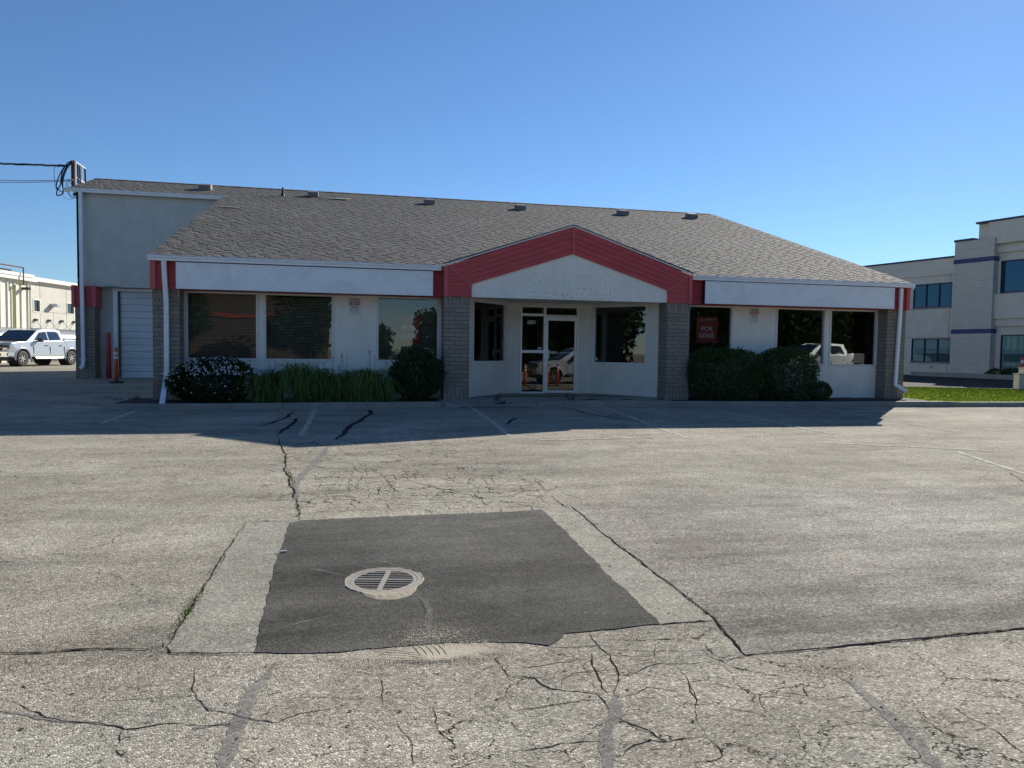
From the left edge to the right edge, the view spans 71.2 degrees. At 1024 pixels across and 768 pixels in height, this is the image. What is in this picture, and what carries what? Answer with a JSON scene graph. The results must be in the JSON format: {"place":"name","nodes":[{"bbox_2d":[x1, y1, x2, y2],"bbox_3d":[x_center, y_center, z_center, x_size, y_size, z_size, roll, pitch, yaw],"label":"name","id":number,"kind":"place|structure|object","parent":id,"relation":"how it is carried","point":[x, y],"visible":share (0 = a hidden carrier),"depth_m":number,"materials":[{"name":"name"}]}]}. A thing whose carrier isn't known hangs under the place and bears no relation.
{"place":"outdoors","nodes":[
{"label":"outdoors","id":0,"kind":"place"},
{"bbox_2d":[0,361,1023,767],"bbox_3d":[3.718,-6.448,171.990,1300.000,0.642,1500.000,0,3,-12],"label":"parking lot ground","id":1,"kind":"structure","parent":0,"point":[116,535],"depth_m":4.50,"materials":[{"name":"grey asphalt"}]},
{"bbox_2d":[0,263,37,362],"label":"ribbed metal shed","id":2,"kind":"structure","parent":1,"relation":"on","point":[15,288],"depth_m":44.28,"materials":[{"name":"beige metal"}]},
{"bbox_2d":[0,329,75,366],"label":"pickup truck","id":3,"kind":"object","parent":1,"relation":"on","point":[20,347],"visible":0.94,"depth_m":37.39,"materials":[{"name":"silver metal"}]},
{"bbox_2d":[29,277,77,361],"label":"panel warehouse","id":4,"kind":"structure","parent":1,"relation":"on","point":[49,299],"depth_m":48.55,"materials":[{"name":"metal"}]},
{"bbox_2d":[33,299,40,312],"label":"window","id":5,"kind":"structure","parent":4,"relation":"in","point":[35,301],"depth_m":47.25,"materials":[{"name":"white glass"}]},
{"bbox_2d":[0,319,75,339],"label":"curved awning","id":6,"kind":"object","parent":4,"relation":"attached to","point":[68,334],"visible":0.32,"depth_m":48.22,"materials":[{"name":"metal"}]},
{"bbox_2d":[66,302,74,314],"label":"window","id":7,"kind":"structure","parent":4,"relation":"in","point":[69,310],"depth_m":50.78,"materials":[{"name":"white glass"}]},
{"bbox_2d":[108,348,124,382],"bbox_3d":[-12.296,-0.577,22.237,0.444,1.095,0.444,1,3,10],"label":"delineator post","id":8,"kind":"object","parent":1,"relation":"on","point":[116,377],"visible":0.98,"depth_m":22.19,"materials":[{"name":"orange plastic"}]},
{"bbox_2d":[96,378,152,378],"bbox_3d":[-12.114,-0.135,24.844,4.100,0.112,0.750,0,3,-12],"label":"garage threshold","id":9,"kind":"object","parent":1,"relation":"on","point":[127,378],"visible":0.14,"depth_m":24.51,"materials":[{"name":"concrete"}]},
{"bbox_2d":[105,332,111,378],"bbox_3d":[-13.663,-0.964,24.239,0.170,1.565,0.170,0,3,-12],"label":"bollard","id":10,"kind":"object","parent":9,"relation":"on","point":[108,355],"visible":1,"depth_m":24.18,"materials":[{"name":"red metal"}]},
{"bbox_2d":[101,399,283,410],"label":"kerb","id":11,"kind":"structure","parent":1,"relation":"on","point":[113,405],"depth_m":15.39,"materials":[{"name":"concrete"}]},
{"bbox_2d":[167,521,294,652],"bbox_3d":[-2.002,1.409,5.407,0.513,0.066,2.916,0,3,-12],"label":"asphalt strip","id":12,"kind":"object","parent":1,"relation":"on","point":[228,613],"visible":0.99,"depth_m":4.87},
{"bbox_2d":[284,401,440,408],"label":"kerb","id":13,"kind":"structure","parent":1,"relation":"on","point":[356,405],"depth_m":16.29,"materials":[{"name":"concrete"}]},
{"bbox_2d":[352,610,522,645],"bbox_3d":[-0.480,1.504,4.298,1.428,0.022,1.428,0,3,-12],"label":"grit patch","id":14,"kind":"object","parent":1,"relation":"on","point":[408,639],"visible":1,"depth_m":4.30,"materials":[{"name":"grey gravel"}]},
{"bbox_2d":[327,639,551,667],"bbox_3d":[-0.462,1.519,4.036,1.904,0.028,1.904,0,3,-12],"label":"grit patch","id":15,"kind":"object","parent":1,"relation":"on","point":[449,650],"visible":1,"depth_m":4.04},
{"bbox_2d":[375,645,446,663],"bbox_3d":[-0.577,1.519,4.010,0.424,0.004,0.274,0,3,-12],"label":"tread mark","id":16,"kind":"object","parent":15,"relation":"on","point":[413,652],"visible":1,"depth_m":4.04,"materials":[{"name":"grey sand"}]},
{"bbox_2d":[162,451,716,645],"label":"joint grass","id":17,"kind":"structure","parent":1,"relation":"on","point":[190,608],"depth_m":4.77,"materials":[{"name":"green plant"}]},
{"bbox_2d":[247,407,640,439],"bbox_3d":[-1.591,0.716,14.859,7.572,0.144,4.255,-1,3,-28],"label":"tar line","id":18,"kind":"object","parent":1,"relation":"on","point":[345,431],"visible":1,"depth_m":13.90,"materials":[{"name":"black asphalt"}]},
{"bbox_2d":[276,552,624,579],"bbox_3d":[-0.537,1.407,5.593,4.080,0.096,4.080,0,3,-12],"label":"grit patch","id":19,"kind":"object","parent":1,"relation":"on","point":[440,565],"visible":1,"depth_m":5.63,"materials":[{"name":"grey gravel"}]},
{"bbox_2d":[255,510,659,652],"bbox_3d":[-0.570,1.411,5.624,2.534,0.077,3.156,0,3,-12],"label":"asphalt patch","id":20,"kind":"object","parent":1,"relation":"on","point":[570,585],"visible":1,"depth_m":5.15,"materials":[{"name":"black asphalt"}]},
{"bbox_2d":[344,567,423,599],"bbox_3d":[-0.928,1.754,5.229,0.583,0.634,0.700,0,4,-12],"label":"storm drain","id":21,"kind":"object","parent":20,"relation":"in","point":[390,583],"visible":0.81,"depth_m":5.23,"materials":[{"name":"metal"}]},
{"bbox_2d":[280,527,571,630],"bbox_3d":[-0.679,1.411,5.660,1.436,0.057,2.990,2,3,25],"label":"tyre scuff","id":22,"kind":"object","parent":20,"relation":"on","point":[428,610],"visible":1,"depth_m":4.77,"materials":[{"name":"grey"}]},
{"bbox_2d":[0,443,942,767],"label":"crack sealer","id":23,"kind":"object","parent":1,"relation":"on","point":[228,751],"visible":1,"depth_m":3.32,"materials":[{"name":"grey asphalt"}]},
{"bbox_2d":[63,178,915,403],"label":"commercial building","id":24,"kind":"structure","parent":1,"relation":"on","point":[617,292],"depth_m":20.21,"materials":[{"name":"paint"}]},
{"bbox_2d":[54,160,85,199],"bbox_3d":[-15.091,-7.005,24.684,0.520,1.376,1.075,2,3,30],"label":"service mast","id":25,"kind":"object","parent":24,"relation":"attached to","point":[72,163],"visible":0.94,"depth_m":24.62,"materials":[{"name":"metal"}]},
{"bbox_2d":[0,162,66,166],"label":"overhead power cable","id":26,"kind":"object","parent":25,"relation":"attached to","point":[28,164],"visible":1,"depth_m":24.10,"materials":[{"name":"black rubber"}]},
{"bbox_2d":[0,180,72,182],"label":"overhead phone wire","id":27,"kind":"object","parent":25,"relation":"attached to","point":[29,182],"visible":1,"depth_m":24.20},
{"bbox_2d":[1,179,72,180],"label":"overhead phone wire","id":28,"kind":"object","parent":25,"relation":"attached to","point":[32,180],"visible":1,"depth_m":24.23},
{"bbox_2d":[113,288,152,377],"bbox_3d":[-11.939,-1.752,25.238,3.800,3.090,0.220,0,3,-12],"label":"garage door","id":29,"kind":"structure","parent":24,"relation":"in","point":[135,311],"depth_m":25.01,"materials":[{"name":"white paint"}]},
{"bbox_2d":[185,291,258,360],"bbox_3d":[-6.870,-1.372,17.001,1.638,1.619,0.180,0,3,-12],"label":"window","id":30,"kind":"structure","parent":24,"relation":"in","point":[238,349],"depth_m":17.06,"materials":[{"name":"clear glass"}]},
{"bbox_2d":[263,293,333,360],"bbox_3d":[-5.159,-1.367,17.371,1.638,1.619,0.180,0,3,-12],"label":"window","id":31,"kind":"structure","parent":24,"relation":"in","point":[266,328],"depth_m":17.42,"materials":[{"name":"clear glass"}]},
{"bbox_2d":[176,262,432,296],"bbox_3d":[-4.741,-2.433,16.752,5.764,0.594,0.202,0,3,-12],"label":"blank signboard","id":32,"kind":"object","parent":24,"relation":"attached to","point":[237,277],"visible":1,"depth_m":16.63,"materials":[{"name":"white paint"}]},
{"bbox_2d":[349,298,360,314],"bbox_3d":[-3.857,-1.897,17.543,0.282,0.427,0.015,0,3,-12],"label":"warning sign","id":33,"kind":"object","parent":24,"relation":"attached to","point":[354,306],"visible":1,"depth_m":17.54,"materials":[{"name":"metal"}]},
{"bbox_2d":[376,296,439,361],"bbox_3d":[-2.604,-1.359,17.923,1.568,1.619,0.180,0,3,-12],"label":"window","id":34,"kind":"structure","parent":24,"relation":"in","point":[378,359],"depth_m":17.94,"materials":[{"name":"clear glass"}]},
{"bbox_2d":[396,314,420,346],"bbox_3d":[-2.612,-1.101,18.027,0.603,1.322,0.110,0,3,-12],"label":"for lease poster","id":35,"kind":"object","parent":24,"relation":"attached to","point":[408,329],"visible":0.97,"depth_m":17.96,"materials":[{"name":"white paper"}]},
{"bbox_2d":[472,300,506,362],"bbox_3d":[-0.611,-1.371,19.007,0.110,1.612,1.664,2,3,31],"label":"window","id":36,"kind":"structure","parent":24,"relation":"in","point":[489,331],"depth_m":19.06,"materials":[{"name":"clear glass"}]},
{"bbox_2d":[527,320,535,323],"bbox_3d":[0.545,-1.719,19.904,0.250,0.102,0.009,0,3,-12],"label":"address plate","id":37,"kind":"object","parent":24,"relation":"attached to","point":[531,322],"visible":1,"depth_m":19.90,"materials":[{"name":"black"}]},
{"bbox_2d":[545,316,576,392],"bbox_3d":[1.364,-0.821,20.138,0.899,2.141,0.140,0,3,-12],"label":"door","id":38,"kind":"structure","parent":24,"relation":"in","point":[548,318],"depth_m":20.10,"materials":[{"name":"metal"}]},
{"bbox_2d":[592,305,647,364],"bbox_3d":[2.987,-1.356,19.800,1.651,1.621,0.110,3,3,35],"label":"window","id":39,"kind":"structure","parent":24,"relation":"in","point":[594,307],"depth_m":19.91,"materials":[{"name":"white metal"}]},
{"bbox_2d":[696,317,717,342],"bbox_3d":[5.358,-1.491,19.679,0.624,0.707,0.010,0,3,-12],"label":"for lease poster","id":40,"kind":"object","parent":24,"relation":"attached to","point":[706,329],"visible":1,"depth_m":19.68,"materials":[{"name":"red paper"}]},
{"bbox_2d":[690,305,733,364],"bbox_3d":[5.306,-1.334,19.598,1.578,1.619,0.110,0,3,-12],"label":"window","id":41,"kind":"structure","parent":24,"relation":"in","point":[731,307],"depth_m":19.69,"materials":[{"name":"white metal"}]},
{"bbox_2d":[749,308,758,323],"bbox_3d":[6.715,-1.883,19.827,0.282,0.427,0.015,0,3,-12],"label":"warning sign","id":42,"kind":"object","parent":24,"relation":"attached to","point":[754,315],"visible":1,"depth_m":19.82,"materials":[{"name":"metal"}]},
{"bbox_2d":[702,281,894,308],"bbox_3d":[7.858,-2.403,19.476,5.744,0.589,0.202,0,3,-12],"label":"blank signboard","id":43,"kind":"object","parent":24,"relation":"attached to","point":[758,294],"visible":1,"depth_m":19.35,"materials":[{"name":"white paint"}]},
{"bbox_2d":[775,308,826,365],"bbox_3d":[8.126,-1.325,20.207,1.588,1.619,0.110,0,3,-12],"label":"window","id":44,"kind":"structure","parent":24,"relation":"in","point":[824,318],"depth_m":20.30,"materials":[{"name":"white metal"}]},
{"bbox_2d":[828,309,877,365],"bbox_3d":[9.783,-1.320,20.565,1.578,1.619,0.110,0,3,-12],"label":"window","id":45,"kind":"structure","parent":24,"relation":"in","point":[862,325],"depth_m":20.64,"materials":[{"name":"white glass"}]},
{"bbox_2d":[0,435,1023,767],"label":"asphalt crack","id":46,"kind":"object","parent":1,"relation":"on","point":[522,659],"visible":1,"depth_m":3.86,"materials":[{"name":"black asphalt"}]},
{"bbox_2d":[435,393,669,407],"bbox_3d":[0.929,0.416,18.807,5.950,0.205,2.795,0,3,-12],"label":"entrance apron","id":47,"kind":"object","parent":1,"relation":"on","point":[490,401],"visible":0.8,"depth_m":17.92,"materials":[{"name":"concrete"}]},
{"bbox_2d":[100,407,1023,473],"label":"parking stripe","id":48,"kind":"object","parent":1,"relation":"on","point":[313,413],"visible":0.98,"depth_m":13.59,"materials":[{"name":"paint"}]},
{"bbox_2d":[537,401,607,406],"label":"kerb","id":49,"kind":"structure","parent":1,"relation":"on","point":[572,403],"depth_m":17.57,"materials":[{"name":"concrete"}]},
{"bbox_2d":[538,507,711,623],"bbox_3d":[0.775,1.410,6.056,0.422,0.075,3.076,0,3,-12],"label":"asphalt strip","id":50,"kind":"object","parent":1,"relation":"on","point":[659,599],"visible":1,"depth_m":5.50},
{"bbox_2d":[607,401,727,406],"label":"kerb","id":51,"kind":"structure","parent":1,"relation":"on","point":[667,403],"depth_m":17.98,"materials":[{"name":"concrete"}]},
{"bbox_2d":[728,401,838,406],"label":"kerb","id":52,"kind":"structure","parent":1,"relation":"on","point":[783,404],"depth_m":18.54,"materials":[{"name":"concrete"}]},
{"bbox_2d":[564,484,1023,653],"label":"asphalt overlay","id":53,"kind":"object","parent":1,"relation":"on","point":[930,561],"visible":1,"depth_m":6.06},
{"bbox_2d":[739,651,895,683],"bbox_3d":[1.766,1.558,3.950,1.530,0.015,1.530,0,3,-12],"label":"dry puddle stain","id":54,"kind":"object","parent":1,"relation":"on","point":[830,662],"visible":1,"depth_m":3.96,"materials":[{"name":"grey asphalt"}]},
{"bbox_2d":[836,401,946,406],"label":"kerb","id":55,"kind":"structure","parent":1,"relation":"on","point":[892,403],"depth_m":19.06,"materials":[{"name":"concrete"}]},
{"bbox_2d":[864,215,1023,374],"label":"office building","id":56,"kind":"structure","parent":1,"relation":"on","point":[965,314],"depth_m":45.24,"materials":[{"name":"beige concrete"}]},
{"bbox_2d":[910,338,950,363],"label":"window","id":57,"kind":"structure","parent":56,"relation":"in","point":[925,350],"depth_m":48.52,"materials":[{"name":"blue glass"}]},
{"bbox_2d":[912,282,952,309],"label":"window","id":58,"kind":"structure","parent":56,"relation":"in","point":[935,295],"depth_m":48.36,"materials":[{"name":"blue glass"}]},
{"bbox_2d":[998,259,1023,293],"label":"window","id":59,"kind":"structure","parent":56,"relation":"in","point":[1012,271],"depth_m":43.61,"materials":[{"name":"blue glass"}]},
{"bbox_2d":[1000,335,1023,374],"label":"window","id":60,"kind":"structure","parent":56,"relation":"in","point":[1012,346],"depth_m":43.70,"materials":[{"name":"blue glass"}]},
{"bbox_2d":[911,372,1013,379],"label":"planter kerb","id":61,"kind":"structure","parent":1,"relation":"on","point":[982,376],"depth_m":44.61,"materials":[{"name":"concrete"}]},
{"bbox_2d":[946,401,1023,406],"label":"kerb","id":62,"kind":"structure","parent":1,"relation":"on","point":[985,404],"depth_m":19.58,"materials":[{"name":"concrete"}]},
{"bbox_2d":[1013,367,1023,389],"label":"concrete step wall","id":63,"kind":"structure","parent":1,"relation":"on","point":[1018,380],"depth_m":27.49,"materials":[{"name":"grey concrete"}]},
{"bbox_2d":[0,0,1023,282],"label":"sky","id":64,"kind":"structure","parent":0,"point":[860,132],"materials":[{"name":"blue"}]},
{"bbox_2d":[119,397,924,403],"bbox_3d":[1.477,0.419,18.047,20.600,0.050,1.610,0,3,-12],"label":"planting bed","id":65,"kind":"object","parent":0,"point":[148,401],"visible":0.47,"depth_m":18.55,"materials":[{"name":"soil"}]},
{"bbox_2d":[164,354,254,402],"bbox_3d":[-6.792,-0.107,16.155,1.971,1.170,1.174,0,3,-12],"label":"flowering bush","id":66,"kind":"object","parent":65,"relation":"on","point":[175,383],"visible":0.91,"depth_m":15.85,"materials":[{"name":"green plant"}]},
{"bbox_2d":[224,354,288,402],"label":"daylily clump","id":67,"kind":"object","parent":65,"relation":"on","point":[253,381],"visible":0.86,"depth_m":16.09,"materials":[{"name":"green plant"}]},
{"bbox_2d":[234,354,309,402],"bbox_3d":[-5.297,-0.115,16.321,1.677,1.139,1.535,1,3,14],"label":"daylily clump","id":68,"kind":"object","parent":65,"relation":"on","point":[274,399],"visible":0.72,"depth_m":16.19,"materials":[{"name":"green plant"}]},
{"bbox_2d":[266,348,340,404],"bbox_3d":[-4.806,-0.183,16.381,1.900,1.299,1.504,0,3,-12],"label":"daylily clump","id":69,"kind":"object","parent":65,"relation":"on","point":[301,371],"visible":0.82,"depth_m":16.19,"materials":[{"name":"green plant"}]},
{"bbox_2d":[287,350,350,403],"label":"daylily clump","id":70,"kind":"object","parent":65,"relation":"on","point":[321,398],"visible":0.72,"depth_m":16.34,"materials":[{"name":"green plant"}]},
{"bbox_2d":[311,355,361,402],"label":"daylily clump","id":71,"kind":"object","parent":65,"relation":"on","point":[334,398],"visible":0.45,"depth_m":16.49,"materials":[{"name":"green plant"}]},
{"bbox_2d":[321,353,391,401],"bbox_3d":[-3.637,-0.147,16.616,2.007,1.228,1.291,0,3,-12],"label":"daylily clump","id":72,"kind":"object","parent":65,"relation":"on","point":[355,398],"visible":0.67,"depth_m":16.48,"materials":[{"name":"green plant"}]},
{"bbox_2d":[341,350,405,403],"bbox_3d":[-3.181,-0.164,16.722,1.759,1.252,1.548,0,3,-12],"label":"daylily clump","id":73,"kind":"object","parent":65,"relation":"on","point":[374,374],"visible":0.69,"depth_m":16.53,"materials":[{"name":"green plant"}]},
{"bbox_2d":[355,359,416,401],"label":"daylily clump","id":74,"kind":"object","parent":65,"relation":"on","point":[391,388],"visible":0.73,"depth_m":16.75,"materials":[{"name":"green plant"}]},
{"bbox_2d":[386,344,447,400],"bbox_3d":[-2.260,-0.237,17.153,1.192,1.454,1.217,3,3,39],"label":"leafy bush","id":75,"kind":"object","parent":65,"relation":"on","point":[424,361],"visible":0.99,"depth_m":16.98,"materials":[{"name":"green plant"}]},
{"bbox_2d":[685,342,766,400],"bbox_3d":[5.604,-0.299,18.994,2.279,1.612,1.491,0,3,-12],"label":"clipped shrub","id":76,"kind":"object","parent":65,"relation":"on","point":[732,355],"visible":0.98,"depth_m":18.72,"materials":[{"name":"green plant"}]},
{"bbox_2d":[751,344,819,400],"bbox_3d":[7.404,-0.302,19.365,1.957,1.620,1.220,0,3,-12],"label":"clipped shrub","id":77,"kind":"object","parent":65,"relation":"on","point":[770,357],"visible":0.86,"depth_m":19.11,"materials":[{"name":"green plant"}]},
{"bbox_2d":[805,380,832,399],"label":"clipped shrub","id":78,"kind":"object","parent":65,"relation":"on","point":[818,394],"visible":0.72,"depth_m":19.41,"materials":[{"name":"green plant"}]},
{"bbox_2d":[903,375,1012,388],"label":"driveway","id":79,"kind":"structure","parent":0,"point":[920,381],"depth_m":36.97,"materials":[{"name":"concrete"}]},
{"bbox_2d":[985,367,1004,374],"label":"office shrub","id":80,"kind":"object","parent":79,"relation":"on","point":[995,369],"visible":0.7,"depth_m":43.49,"materials":[{"name":"green plant"}]},
{"bbox_2d":[999,368,1017,374],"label":"office shrub","id":81,"kind":"object","parent":79,"relation":"on","point":[1006,370],"visible":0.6,"depth_m":42.77,"materials":[{"name":"green plant"}]},
{"bbox_2d":[1020,357,1023,366],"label":"standpipe","id":82,"kind":"object","parent":79,"relation":"on","point":[1022,362],"visible":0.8,"depth_m":41.27,"materials":[{"name":"red metal"}]},
{"bbox_2d":[903,386,1023,401],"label":"lawn","id":83,"kind":"structure","parent":0,"point":[926,395],"depth_m":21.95,"materials":[{"name":"green plant"}]}
]}

